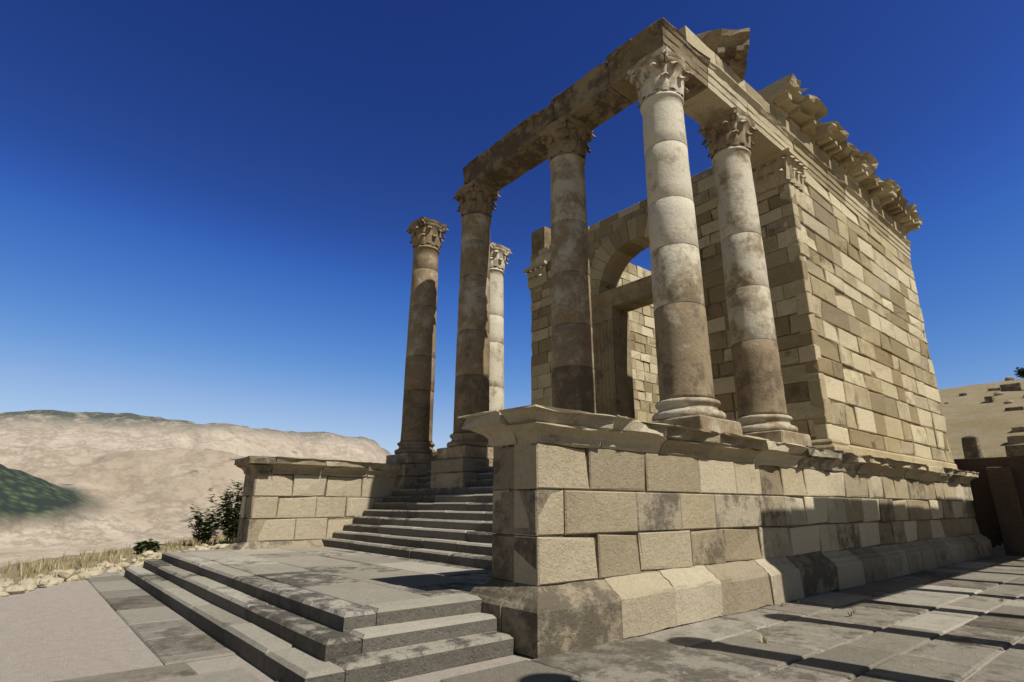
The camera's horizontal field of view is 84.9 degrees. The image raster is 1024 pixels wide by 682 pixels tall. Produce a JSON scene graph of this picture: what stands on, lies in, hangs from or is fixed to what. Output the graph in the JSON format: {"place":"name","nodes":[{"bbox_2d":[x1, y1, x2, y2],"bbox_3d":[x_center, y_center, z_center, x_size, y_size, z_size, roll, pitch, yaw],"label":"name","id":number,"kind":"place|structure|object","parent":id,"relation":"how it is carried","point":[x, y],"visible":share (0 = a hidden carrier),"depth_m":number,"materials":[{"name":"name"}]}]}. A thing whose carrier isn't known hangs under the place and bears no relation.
{"place":"outdoors","nodes":[
{"label":"outdoors","id":0,"kind":"place"},
{"bbox_2d":[0,379,1023,681],"bbox_3d":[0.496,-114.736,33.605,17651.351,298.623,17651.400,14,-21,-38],"label":"terrain","id":1,"kind":"structure","parent":0,"point":[72,485],"depth_m":341.74,"materials":[{"name":"beige sand"}]},
{"bbox_2d":[124,546,513,681],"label":"platform steps","id":2,"kind":"structure","parent":1,"relation":"on","point":[314,614],"depth_m":7.51,"materials":[{"name":"stone"}]},
{"bbox_2d":[322,466,495,569],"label":"stairs","id":3,"kind":"structure","parent":2,"relation":"on","point":[421,519],"depth_m":14.73,"materials":[{"name":"stone"}]},
{"bbox_2d":[0,534,1003,643],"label":"dry grass","id":4,"kind":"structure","parent":1,"relation":"on","point":[222,540],"depth_m":17.25,"materials":[{"name":"beige plant"}]},
{"bbox_2d":[0,377,1023,596],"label":"rubble stones","id":5,"kind":"object","parent":1,"relation":"on","point":[8,587],"visible":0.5,"depth_m":15.37,"materials":[{"name":"stone"}]},
{"bbox_2d":[52,554,1023,681],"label":"paving slabs","id":6,"kind":"structure","parent":1,"relation":"on","point":[173,642],"depth_m":7.60,"materials":[{"name":"stone"}]},
{"bbox_2d":[132,367,1023,553],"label":"bushes","id":7,"kind":"object","parent":1,"relation":"on","point":[231,514],"visible":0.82,"depth_m":24.39,"materials":[{"name":"green plant"}]},
{"bbox_2d":[222,404,992,658],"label":"podium moldings","id":8,"kind":"structure","parent":1,"relation":"on","point":[533,621],"depth_m":9.49,"materials":[{"name":"beige stone"}]},
{"bbox_2d":[394,457,741,494],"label":"column pedestals","id":9,"kind":"object","parent":8,"relation":"on","point":[455,473],"depth_m":16.81,"materials":[{"name":"stone"}]},
{"bbox_2d":[386,46,811,464],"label":"columns","id":10,"kind":"structure","parent":9,"relation":"on","point":[660,76],"depth_m":14.80,"materials":[{"name":"stone"}]},
{"bbox_2d":[237,442,979,585],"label":"podium wall","id":11,"kind":"structure","parent":8,"relation":"on","point":[563,514],"depth_m":10.39,"materials":[{"name":"beige stone"}]},
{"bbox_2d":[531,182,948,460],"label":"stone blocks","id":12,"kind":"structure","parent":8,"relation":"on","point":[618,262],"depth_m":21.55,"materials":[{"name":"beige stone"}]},
{"bbox_2d":[591,275,652,418],"bbox_3d":[5.036,1.138,20.723,1.225,6.860,5.206,14,-21,-38],"label":"door frame","id":13,"kind":"object","parent":12,"relation":"on","point":[611,309],"visible":0.34,"depth_m":21.81,"materials":[{"name":"stone"}]},
{"bbox_2d":[463,17,911,260],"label":"entablature","id":14,"kind":"structure","parent":12,"relation":"on","point":[600,94],"depth_m":16.54,"materials":[{"name":"stone"}]},
{"bbox_2d":[696,28,749,79],"bbox_3d":[5.557,-8.177,16.561,2.508,0.795,1.711,0,-16,12],"label":"pediment fragment","id":15,"kind":"object","parent":14,"relation":"on","point":[729,47],"visible":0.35,"depth_m":15.88,"materials":[{"name":"stone"}]},
{"bbox_2d":[757,74,923,234],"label":"cornice blocks","id":16,"kind":"structure","parent":14,"relation":"on","point":[789,102],"depth_m":20.09,"materials":[{"name":"stone"}]},
{"bbox_2d":[523,147,957,468],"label":"temple wall","id":17,"kind":"structure","parent":8,"relation":"on","point":[790,267],"depth_m":18.97,"materials":[{"name":"beige stone"}]},
{"bbox_2d":[954,456,1023,556],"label":"brick retaining wall","id":18,"kind":"structure","parent":1,"relation":"on","point":[997,487],"depth_m":22.12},
{"bbox_2d":[961,435,1023,458],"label":"terrace stones","id":19,"kind":"object","parent":1,"relation":"on","point":[971,446],"visible":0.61,"depth_m":23.62,"materials":[{"name":"stone"}]},
{"bbox_2d":[0,0,1023,454],"label":"sky","id":20,"kind":"structure","parent":0,"point":[208,207],"materials":[{"name":"blue"}]}
]}

